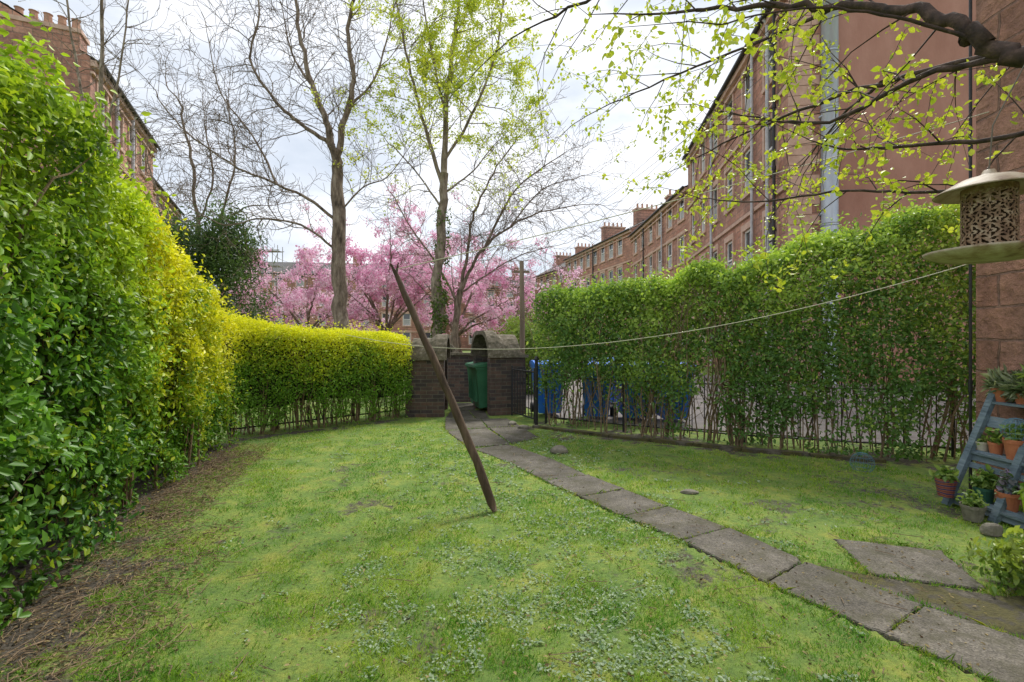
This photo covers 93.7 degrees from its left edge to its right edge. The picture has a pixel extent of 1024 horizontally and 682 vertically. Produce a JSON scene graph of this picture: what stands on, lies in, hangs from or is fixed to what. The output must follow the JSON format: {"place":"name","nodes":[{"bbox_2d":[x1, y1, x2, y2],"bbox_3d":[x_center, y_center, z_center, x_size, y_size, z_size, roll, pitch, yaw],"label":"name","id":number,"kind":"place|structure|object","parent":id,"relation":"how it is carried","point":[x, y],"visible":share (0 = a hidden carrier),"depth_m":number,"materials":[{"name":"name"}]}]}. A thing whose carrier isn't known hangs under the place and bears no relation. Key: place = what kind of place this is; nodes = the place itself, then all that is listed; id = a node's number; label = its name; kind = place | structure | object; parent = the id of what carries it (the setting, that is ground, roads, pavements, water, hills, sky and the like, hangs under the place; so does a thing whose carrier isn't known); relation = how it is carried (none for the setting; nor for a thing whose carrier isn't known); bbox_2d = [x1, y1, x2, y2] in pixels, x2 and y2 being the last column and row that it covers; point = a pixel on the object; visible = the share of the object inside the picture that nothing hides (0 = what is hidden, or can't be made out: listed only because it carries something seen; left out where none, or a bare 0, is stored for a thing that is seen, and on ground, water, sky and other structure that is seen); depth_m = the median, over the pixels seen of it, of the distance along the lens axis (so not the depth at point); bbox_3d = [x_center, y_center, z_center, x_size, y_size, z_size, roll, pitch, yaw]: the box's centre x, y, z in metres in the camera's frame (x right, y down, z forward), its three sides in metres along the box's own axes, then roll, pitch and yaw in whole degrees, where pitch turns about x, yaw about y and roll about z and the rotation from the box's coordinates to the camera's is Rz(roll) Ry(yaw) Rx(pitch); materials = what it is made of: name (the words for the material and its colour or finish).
{"place":"outdoors","nodes":[
{"label":"outdoors","id":0,"kind":"place"},
{"bbox_2d":[0,0,768,288],"label":"sky","id":1,"kind":"structure","parent":0,"point":[302,157],"materials":[{"name":"white"}]},
{"bbox_2d":[0,403,1023,681],"bbox_3d":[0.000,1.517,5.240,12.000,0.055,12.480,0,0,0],"label":"lawn","id":2,"kind":"structure","parent":0,"point":[310,655],"depth_m":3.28,"materials":[{"name":"plant"}]},
{"bbox_2d":[0,11,191,635],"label":"privet hedge","id":3,"kind":"object","parent":2,"relation":"on","point":[51,432],"visible":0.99,"depth_m":3.07,"materials":[{"name":"green plant"}]},
{"bbox_2d":[25,174,253,508],"bbox_3d":[-4.063,0.005,5.275,1.875,3.073,3.581,0,0,-11],"label":"golden privet hedge","id":4,"kind":"object","parent":2,"relation":"on","point":[198,372],"visible":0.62,"depth_m":5.14,"materials":[{"name":"yellow plant"}]},
{"bbox_2d":[220,306,413,439],"bbox_3d":[-3.343,0.475,8.531,3.800,2.096,1.224,0,0,-43],"label":"clipped hedge","id":5,"kind":"object","parent":2,"relation":"on","point":[278,371],"visible":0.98,"depth_m":8.16,"materials":[{"name":"green plant"}]},
{"bbox_2d":[229,383,404,436],"bbox_3d":[-3.263,0.920,8.628,3.247,1.160,0.056,0,0,-45],"label":"iron railing","id":6,"kind":"object","parent":2,"relation":"on","point":[239,428],"visible":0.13,"depth_m":8.26,"materials":[{"name":"black metal"}]},
{"bbox_2d":[402,334,449,416],"bbox_3d":[-1.759,0.680,10.072,0.850,1.640,1.400,0,0,-4],"label":"bin shelter","id":7,"kind":"object","parent":2,"relation":"on","point":[428,396],"visible":0.83,"depth_m":9.43,"materials":[{"name":"brown brick"}]},
{"bbox_2d":[390,262,496,512],"bbox_3d":[-0.638,0.384,4.375,1.060,2.249,0.080,0,0,17],"label":"clothes prop","id":8,"kind":"object","parent":2,"relation":"on","point":[471,449],"visible":1,"depth_m":4.33,"materials":[{"name":"brown wood"}]},
{"bbox_2d":[0,436,928,681],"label":"fallen twigs","id":9,"kind":"object","parent":2,"relation":"on","point":[202,470],"visible":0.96,"depth_m":3.00,"materials":[{"name":"brown wood"}]},
{"bbox_2d":[445,418,486,429],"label":"path slab","id":10,"kind":"structure","parent":2,"relation":"on","point":[470,423],"depth_m":8.69,"materials":[{"name":"concrete"}]},
{"bbox_2d":[465,362,472,402],"bbox_3d":[-0.626,0.976,11.031,0.815,1.009,0.595,0,0,-18],"label":"wheelie bin","id":11,"kind":"object","parent":2,"relation":"on","point":[470,381],"visible":0.17,"depth_m":10.92,"materials":[{"name":"green plastic"}]},
{"bbox_2d":[469,362,486,407],"bbox_3d":[-0.486,0.976,10.431,0.815,1.009,0.595,0,0,-18],"label":"wheelie bin","id":12,"kind":"object","parent":2,"relation":"on","point":[479,375],"visible":0.31,"depth_m":10.15,"materials":[{"name":"green plastic"}]},
{"bbox_2d":[449,428,508,446],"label":"path slab","id":13,"kind":"structure","parent":2,"relation":"on","point":[487,435],"depth_m":7.42,"materials":[{"name":"concrete"}]},
{"bbox_2d":[0,430,991,681],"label":"leaf litter","id":14,"kind":"object","parent":2,"relation":"on","point":[286,664],"visible":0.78,"depth_m":2.99,"materials":[{"name":"brown plant"}]},
{"bbox_2d":[480,418,518,427],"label":"path slab","id":15,"kind":"structure","parent":2,"relation":"on","point":[495,422],"depth_m":8.79,"materials":[{"name":"concrete"}]},
{"bbox_2d":[471,330,528,415],"bbox_3d":[-0.300,0.640,10.359,0.850,1.720,1.400,0,0,-20],"label":"bin shelter","id":16,"kind":"object","parent":2,"relation":"on","point":[504,358],"visible":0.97,"depth_m":9.75,"materials":[{"name":"brown brick"}]},
{"bbox_2d":[476,444,550,462],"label":"path slab","id":17,"kind":"structure","parent":2,"relation":"on","point":[504,452],"depth_m":6.37,"materials":[{"name":"concrete"}]},
{"bbox_2d":[490,426,538,443],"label":"path slab","id":18,"kind":"structure","parent":2,"relation":"on","point":[516,434],"depth_m":7.66,"materials":[{"name":"concrete"}]},
{"bbox_2d":[534,356,538,424],"bbox_3d":[0.430,0.880,8.450,0.090,1.240,0.086,0,0,0],"label":"gate post","id":19,"kind":"object","parent":2,"relation":"on","point":[536,358],"visible":0.91,"depth_m":8.43,"materials":[{"name":"black metal"}]},
{"bbox_2d":[511,366,534,422],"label":"iron gate","id":20,"kind":"structure","parent":19,"relation":"attached to","point":[525,371],"depth_m":8.93,"materials":[{"name":"black metal"}]},
{"bbox_2d":[513,459,585,479],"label":"path slab","id":21,"kind":"structure","parent":2,"relation":"on","point":[551,468],"depth_m":5.62,"materials":[{"name":"concrete"}]},
{"bbox_2d":[544,474,623,498],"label":"path slab","id":22,"kind":"structure","parent":2,"relation":"on","point":[579,485],"depth_m":4.96,"materials":[{"name":"concrete"}]},
{"bbox_2d":[190,430,994,681],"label":"clover weeds","id":23,"kind":"object","parent":2,"relation":"on","point":[603,662],"visible":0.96,"depth_m":2.68,"materials":[{"name":"green plant"}]},
{"bbox_2d":[581,489,665,517],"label":"path slab","id":24,"kind":"structure","parent":2,"relation":"on","point":[614,501],"depth_m":4.44,"materials":[{"name":"concrete"}]},
{"bbox_2d":[624,506,725,539],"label":"path slab","id":25,"kind":"structure","parent":2,"relation":"on","point":[682,522],"depth_m":3.95,"materials":[{"name":"concrete"}]},
{"bbox_2d":[532,425,886,462],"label":"kerb","id":26,"kind":"structure","parent":2,"relation":"on","point":[738,448],"depth_m":6.64,"materials":[{"name":"concrete"}]},
{"bbox_2d":[682,528,800,582],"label":"path slab","id":27,"kind":"structure","parent":2,"relation":"on","point":[766,565],"depth_m":3.37,"materials":[{"name":"concrete"}]},
{"bbox_2d":[521,187,975,462],"bbox_3d":[3.188,-0.253,7.149,7.124,3.617,1.850,0,0,27],"label":"leafy hedge","id":28,"kind":"object","parent":2,"relation":"on","point":[567,314],"visible":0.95,"depth_m":6.50,"materials":[{"name":"green plant"}]},
{"bbox_2d":[545,371,955,456],"bbox_3d":[3.099,0.995,7.353,5.726,1.010,0.314,0,0,27],"label":"iron railing","id":29,"kind":"object","parent":2,"relation":"on","point":[812,439],"visible":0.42,"depth_m":7.31,"materials":[{"name":"black metal"}]},
{"bbox_2d":[767,562,922,636],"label":"path slab","id":30,"kind":"structure","parent":2,"relation":"on","point":[861,603],"depth_m":2.80,"materials":[{"name":"concrete"}]},
{"bbox_2d":[833,539,983,591],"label":"path slab","id":31,"kind":"structure","parent":2,"relation":"on","point":[931,564],"depth_m":3.22,"materials":[{"name":"concrete"}]},
{"bbox_2d":[820,565,1023,639],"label":"broken path","id":32,"kind":"structure","parent":2,"relation":"on","point":[1002,611],"depth_m":2.77,"materials":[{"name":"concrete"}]},
{"bbox_2d":[883,606,1023,681],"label":"path slab","id":33,"kind":"structure","parent":2,"relation":"on","point":[1001,655],"depth_m":2.38,"materials":[{"name":"concrete"}]},
{"bbox_2d":[955,488,989,522],"bbox_3d":[3.873,1.371,4.029,0.211,0.257,0.200,0,0,-25],"label":"plant pot","id":34,"kind":"object","parent":2,"relation":"on","point":[974,508],"visible":1,"depth_m":3.99,"materials":[{"name":"stone"}]},
{"bbox_2d":[941,390,1023,528],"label":"ladder shelf","id":35,"kind":"object","parent":2,"relation":"on","point":[996,512],"visible":0.7,"depth_m":4.22,"materials":[{"name":"blue paint"}]},
{"bbox_2d":[929,465,959,497],"bbox_3d":[3.909,1.260,4.337,0.212,0.280,0.221,0,0,0],"label":"plant pot","id":36,"kind":"object","parent":35,"relation":"on","point":[946,481],"visible":1,"depth_m":4.29,"materials":[{"name":"ceramic"}]},
{"bbox_2d":[975,434,989,451],"bbox_3d":[4.248,0.915,4.334,0.113,0.169,0.129,0,0,12],"label":"plant pot","id":37,"kind":"object","parent":35,"relation":"on","point":[981,445],"visible":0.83,"depth_m":4.32,"materials":[{"name":"beige ceramic"}]},
{"bbox_2d":[968,464,998,503],"bbox_3d":[4.111,1.228,4.173,0.202,0.345,0.220,0,0,-30],"label":"plant pot","id":38,"kind":"object","parent":35,"relation":"on","point":[983,483],"visible":0.91,"depth_m":4.13,"materials":[{"name":"green ceramic"}]},
{"bbox_2d":[984,427,1005,454],"bbox_3d":[4.254,0.881,4.232,0.148,0.239,0.154,0,0,0],"label":"plant pot","id":39,"kind":"object","parent":35,"relation":"on","point":[995,444],"visible":0.88,"depth_m":4.20,"materials":[{"name":"ceramic"}]},
{"bbox_2d":[979,363,1019,401],"bbox_3d":[4.451,0.373,4.351,0.318,0.355,0.303,0,0,0],"label":"plant pot","id":40,"kind":"object","parent":35,"relation":"on","point":[990,383],"visible":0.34,"depth_m":4.36,"materials":[{"name":"ceramic"}]},
{"bbox_2d":[990,468,1020,512],"bbox_3d":[4.100,1.225,3.982,0.214,0.351,0.193,0,0,21],"label":"plant pot","id":41,"kind":"object","parent":35,"relation":"on","point":[1013,502],"visible":0.81,"depth_m":3.93,"materials":[{"name":"ceramic"}]},
{"bbox_2d":[993,369,1023,404],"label":"plant pot","id":42,"kind":"object","parent":35,"relation":"on","point":[1009,385],"visible":0.8,"depth_m":4.19,"materials":[{"name":"ceramic"}]},
{"bbox_2d":[998,422,1023,459],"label":"plant pot","id":43,"kind":"object","parent":35,"relation":"on","point":[1012,445],"visible":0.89,"depth_m":4.04,"materials":[{"name":"ceramic"}]},
{"bbox_2d":[958,525,1023,595],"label":"shrub","id":44,"kind":"object","parent":2,"relation":"on","point":[1009,567],"visible":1,"depth_m":2.92,"materials":[{"name":"green plant"}]},
{"bbox_2d":[979,523,1002,536],"bbox_3d":[3.721,1.453,3.731,0.137,0.088,0.119,0,0,0],"label":"stone","id":45,"kind":"object","parent":2,"relation":"on","point":[992,529],"visible":0.99,"depth_m":3.69,"materials":[{"name":"grey stone"}]},
{"bbox_2d":[213,350,960,451],"bbox_3d":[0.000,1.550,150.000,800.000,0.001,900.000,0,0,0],"label":"ground","id":46,"kind":"structure","parent":0,"point":[469,351],"depth_m":13.65,"materials":[{"name":"grey plant"}]},
{"bbox_2d":[0,1,160,235],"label":"tenement","id":47,"kind":"structure","parent":46,"relation":"on","point":[19,20],"depth_m":20.45,"materials":[{"name":"red stone"}]},
{"bbox_2d":[96,73,108,135],"bbox_3d":[-18.684,-10.775,21.845,0.190,2.360,1.510,0,0,-25],"label":"window","id":48,"kind":"structure","parent":47,"relation":"in","point":[107,98],"depth_m":22.28,"materials":[{"name":"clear glass"}]},
{"bbox_2d":[113,105,124,153],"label":"window","id":49,"kind":"structure","parent":47,"relation":"in","point":[123,152],"depth_m":24.32,"materials":[{"name":"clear glass"}]},
{"bbox_2d":[127,117,137,168],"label":"window","id":50,"kind":"structure","parent":47,"relation":"in","point":[128,137],"depth_m":25.54,"materials":[{"name":"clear glass"}]},
{"bbox_2d":[18,0,194,199],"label":"bare tree","id":51,"kind":"object","parent":46,"relation":"on","point":[101,69],"visible":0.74,"depth_m":12.20,"materials":[{"name":"brown plant"}]},
{"bbox_2d":[153,177,183,264],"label":"tenement","id":52,"kind":"structure","parent":46,"relation":"on","point":[163,199],"depth_m":36.63,"materials":[{"name":"red stone"}]},
{"bbox_2d":[105,39,325,270],"bbox_3d":[-10.498,-4.485,17.070,8.027,12.217,4.346,0,0,0],"label":"bare tree","id":53,"kind":"object","parent":46,"relation":"on","point":[194,175],"visible":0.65,"depth_m":16.95,"materials":[{"name":"brown plant"}]},
{"bbox_2d":[152,183,288,367],"bbox_3d":[-9.722,-1.524,15.359,4.982,6.664,4.875,0,0,0],"label":"yew tree","id":54,"kind":"object","parent":46,"relation":"on","point":[217,262],"visible":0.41,"depth_m":15.00,"materials":[{"name":"green plant"}]},
{"bbox_2d":[236,245,283,325],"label":"scaffolding","id":55,"kind":"object","parent":46,"relation":"on","point":[277,252],"visible":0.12,"depth_m":60.34,"materials":[{"name":"metal"}]},
{"bbox_2d":[59,0,475,341],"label":"bare tree","id":56,"kind":"object","parent":46,"relation":"on","point":[338,277],"visible":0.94,"depth_m":13.75,"materials":[{"name":"brown plant"}]},
{"bbox_2d":[229,242,404,335],"bbox_3d":[-8.983,-1.903,21.767,8.343,7.071,8.655,0,0,0],"label":"cherry tree","id":57,"kind":"object","parent":46,"relation":"on","point":[291,300],"visible":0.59,"depth_m":20.92,"materials":[{"name":"pink plant"}]},
{"bbox_2d":[219,247,433,347],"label":"tenement","id":58,"kind":"structure","parent":46,"relation":"on","point":[404,323],"depth_m":74.86,"materials":[{"name":"brown brick"}]},
{"bbox_2d":[294,183,458,338],"bbox_3d":[-6.105,-2.769,22.746,8.258,8.746,8.429,0,0,0],"label":"cherry tree","id":59,"kind":"object","parent":46,"relation":"on","point":[322,278],"visible":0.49,"depth_m":21.66,"materials":[{"name":"pink plant"}]},
{"bbox_2d":[304,0,543,337],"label":"birch tree","id":60,"kind":"object","parent":46,"relation":"on","point":[437,294],"visible":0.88,"depth_m":14.41,"materials":[{"name":"green plant"}]},
{"bbox_2d":[360,191,555,352],"bbox_3d":[-2.235,-2.390,21.619,8.874,8.092,7.162,0,0,28],"label":"cherry tree","id":61,"kind":"object","parent":46,"relation":"on","point":[474,293],"visible":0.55,"depth_m":20.82,"materials":[{"name":"pink plant"}]},
{"bbox_2d":[448,353,472,401],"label":"brick wall","id":62,"kind":"structure","parent":46,"relation":"on","point":[458,382],"depth_m":11.75,"materials":[{"name":"brick"}]},
{"bbox_2d":[442,263,531,349],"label":"cherry tree","id":63,"kind":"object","parent":46,"relation":"on","point":[466,341],"visible":0.21,"depth_m":81.51,"materials":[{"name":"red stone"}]},
{"bbox_2d":[343,79,638,349],"bbox_3d":[-0.858,-3.701,16.203,9.912,10.649,5.023,0,0,0],"label":"bare tree","id":64,"kind":"object","parent":46,"relation":"on","point":[457,311],"visible":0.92,"depth_m":16.10,"materials":[{"name":"brown plant"}]},
{"bbox_2d":[449,235,585,338],"bbox_3d":[0.254,-1.529,23.904,7.199,6.413,8.050,0,0,0],"label":"cherry tree","id":65,"kind":"object","parent":46,"relation":"on","point":[471,310],"visible":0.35,"depth_m":22.74,"materials":[{"name":"pink plant"}]},
{"bbox_2d":[492,312,561,394],"bbox_3d":[0.305,0.338,13.893,2.309,2.426,2.354,0,0,0],"label":"green bush","id":66,"kind":"object","parent":46,"relation":"on","point":[513,327],"visible":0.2,"depth_m":13.42,"materials":[{"name":"green plant"}]},
{"bbox_2d":[513,296,593,374],"bbox_3d":[1.658,-0.424,19.929,4.274,3.994,2.938,0,0,0],"label":"green bush","id":67,"kind":"object","parent":46,"relation":"on","point":[530,312],"visible":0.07,"depth_m":19.60,"materials":[{"name":"green plant"}]},
{"bbox_2d":[532,243,592,349],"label":"tenement","id":68,"kind":"structure","parent":46,"relation":"on","point":[563,263],"depth_m":74.54,"materials":[{"name":"red stone"}]},
{"bbox_2d":[563,203,657,353],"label":"tenement","id":69,"kind":"structure","parent":46,"relation":"on","point":[613,249],"depth_m":54.82,"materials":[{"name":"red stone"}]},
{"bbox_2d":[627,185,687,359],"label":"tenement","id":70,"kind":"structure","parent":46,"relation":"on","point":[657,235],"depth_m":38.45,"materials":[{"name":"red stone"}]},
{"bbox_2d":[656,244,662,275],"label":"window","id":71,"kind":"structure","parent":70,"relation":"in","point":[658,253],"depth_m":39.84,"materials":[{"name":"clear glass"}]},
{"bbox_2d":[666,237,672,271],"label":"window","id":72,"kind":"structure","parent":70,"relation":"in","point":[669,248],"depth_m":37.02,"materials":[{"name":"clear glass"}]},
{"bbox_2d":[666,204,672,232],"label":"window","id":73,"kind":"structure","parent":70,"relation":"in","point":[669,222],"depth_m":37.16,"materials":[{"name":"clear glass"}]},
{"bbox_2d":[677,230,684,266],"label":"window","id":74,"kind":"structure","parent":70,"relation":"in","point":[681,237],"depth_m":34.58,"materials":[{"name":"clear glass"}]},
{"bbox_2d":[677,186,684,224],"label":"window","id":75,"kind":"structure","parent":70,"relation":"in","point":[682,204],"depth_m":34.44,"materials":[{"name":"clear glass"}]},
{"bbox_2d":[401,0,1023,291],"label":"overhanging tree","id":76,"kind":"object","parent":46,"relation":"on","point":[979,37],"visible":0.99,"depth_m":2.38,"materials":[{"name":"green plant"}]},
{"bbox_2d":[922,65,1023,264],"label":"bird feeder","id":77,"kind":"object","parent":76,"relation":"hanging from","point":[989,220],"visible":1,"depth_m":1.24,"materials":[{"name":"beige metal"}]},
{"bbox_2d":[682,0,975,384],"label":"tenement","id":78,"kind":"structure","parent":46,"relation":"on","point":[743,226],"depth_m":16.85,"materials":[{"name":"red stone"}]},
{"bbox_2d":[690,150,695,191],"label":"window","id":79,"kind":"structure","parent":78,"relation":"in","point":[693,163],"depth_m":31.76,"materials":[{"name":"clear glass"}]},
{"bbox_2d":[699,193,706,237],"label":"window","id":80,"kind":"structure","parent":78,"relation":"in","point":[703,224],"depth_m":29.22,"materials":[{"name":"clear glass"}]},
{"bbox_2d":[699,132,706,180],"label":"window","id":81,"kind":"structure","parent":78,"relation":"in","point":[704,144],"depth_m":29.22,"materials":[{"name":"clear glass"}]},
{"bbox_2d":[712,179,718,226],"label":"window","id":82,"kind":"structure","parent":78,"relation":"in","point":[716,192],"depth_m":26.41,"materials":[{"name":"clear glass"}]},
{"bbox_2d":[712,118,718,162],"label":"window","id":83,"kind":"structure","parent":78,"relation":"in","point":[715,141],"depth_m":26.41,"materials":[{"name":"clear glass"}]},
{"bbox_2d":[724,232,734,283],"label":"window","id":84,"kind":"structure","parent":78,"relation":"in","point":[731,245],"depth_m":23.89,"materials":[{"name":"clear glass"}]},
{"bbox_2d":[724,159,734,215],"bbox_3d":[10.771,-7.550,23.720,0.190,2.360,1.510,0,0,8],"label":"window","id":85,"kind":"structure","parent":78,"relation":"in","point":[731,191],"depth_m":23.94,"materials":[{"name":"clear glass"}]},
{"bbox_2d":[724,86,734,146],"bbox_3d":[10.771,-11.075,23.720,0.190,2.360,1.510,0,0,8],"label":"window","id":86,"kind":"structure","parent":78,"relation":"in","point":[732,118],"depth_m":23.80,"materials":[{"name":"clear glass"}]},
{"bbox_2d":[740,137,753,200],"bbox_3d":[10.401,-7.550,21.146,0.190,2.360,1.510,0,0,8],"label":"window","id":87,"kind":"structure","parent":78,"relation":"in","point":[747,154],"depth_m":21.48,"materials":[{"name":"clear glass"}]},
{"bbox_2d":[740,59,753,123],"bbox_3d":[10.401,-11.075,21.146,0.190,2.360,1.510,0,0,8],"label":"window","id":88,"kind":"structure","parent":78,"relation":"in","point":[747,104],"depth_m":21.50,"materials":[{"name":"clear glass"}]},
{"bbox_2d":[741,219,753,261],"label":"window","id":89,"kind":"structure","parent":78,"relation":"in","point":[746,226],"depth_m":21.50,"materials":[{"name":"clear glass"}]},
{"bbox_2d":[762,201,778,252],"bbox_3d":[10.031,-4.025,18.573,0.190,2.360,1.510,0,0,8],"label":"window","id":90,"kind":"structure","parent":78,"relation":"in","point":[770,207],"depth_m":18.79,"materials":[{"name":"clear glass"}]},
{"bbox_2d":[762,106,778,182],"bbox_3d":[10.031,-7.550,18.573,0.190,2.360,1.510,0,0,8],"label":"window","id":91,"kind":"structure","parent":78,"relation":"in","point":[777,127],"depth_m":18.84,"materials":[{"name":"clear glass"}]},
{"bbox_2d":[762,13,778,94],"bbox_3d":[10.031,-11.075,18.573,0.190,2.360,1.510,0,0,8],"label":"window","id":92,"kind":"structure","parent":78,"relation":"in","point":[763,61],"depth_m":18.89,"materials":[{"name":"clear glass"}]},
{"bbox_2d":[819,0,838,383],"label":"flue pipe","id":93,"kind":"object","parent":78,"relation":"attached to","point":[829,32],"visible":0.45,"depth_m":16.49,"materials":[{"name":"grey metal"}]},
{"bbox_2d":[968,0,1023,505],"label":"tenement","id":94,"kind":"structure","parent":46,"relation":"on","point":[999,314],"depth_m":4.56,"materials":[{"name":"stone"}]},
{"bbox_2d":[299,264,967,349],"bbox_3d":[0.310,-0.338,6.850,9.635,0.932,0.008,0,0,27],"label":"clothes line","id":95,"kind":"object","parent":94,"relation":"attached to","point":[685,331],"visible":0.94,"depth_m":5.82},
{"bbox_2d":[395,111,988,269],"bbox_3d":[1.760,-1.445,4.580,5.724,1.559,0.008,0,0,-1],"label":"clothes line","id":96,"kind":"object","parent":94,"relation":"attached to","point":[663,203],"visible":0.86,"depth_m":4.57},
{"bbox_2d":[526,366,975,447],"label":"lane","id":97,"kind":"structure","parent":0,"point":[700,423],"depth_m":9.29,"materials":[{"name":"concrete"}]},
{"bbox_2d":[514,261,529,353],"bbox_3d":[0.240,-0.250,12.000,0.400,3.501,0.133,0,0,0],"label":"clothes post","id":98,"kind":"object","parent":97,"relation":"on","point":[521,271],"visible":0.68,"depth_m":11.95,"materials":[{"name":"wood"}]},
{"bbox_2d":[529,360,562,412],"bbox_3d":[0.716,0.938,9.738,0.640,1.085,0.876,0,0,-6],"label":"wheelie bin","id":99,"kind":"object","parent":97,"relation":"on","point":[541,406],"visible":0.45,"depth_m":9.41,"materials":[{"name":"blue plastic"}]},
{"bbox_2d":[581,361,612,416],"bbox_3d":[1.658,0.938,9.337,0.640,1.085,0.876,0,0,11],"label":"wheelie bin","id":100,"kind":"object","parent":97,"relation":"on","point":[587,404],"visible":0.37,"depth_m":9.02,"materials":[{"name":"blue plastic"}]},
{"bbox_2d":[612,363,651,417],"bbox_3d":[2.298,0.938,9.188,0.640,1.085,0.876,0,0,-3],"label":"wheelie bin","id":101,"kind":"object","parent":97,"relation":"on","point":[632,409],"visible":0.2,"depth_m":8.88,"materials":[{"name":"blue plastic"}]},
{"bbox_2d":[651,362,695,419],"bbox_3d":[2.946,0.938,8.988,0.640,1.085,0.876,0,0,-6],"label":"wheelie bin","id":102,"kind":"object","parent":97,"relation":"on","point":[663,411],"visible":0.15,"depth_m":8.68,"materials":[{"name":"blue plastic"}]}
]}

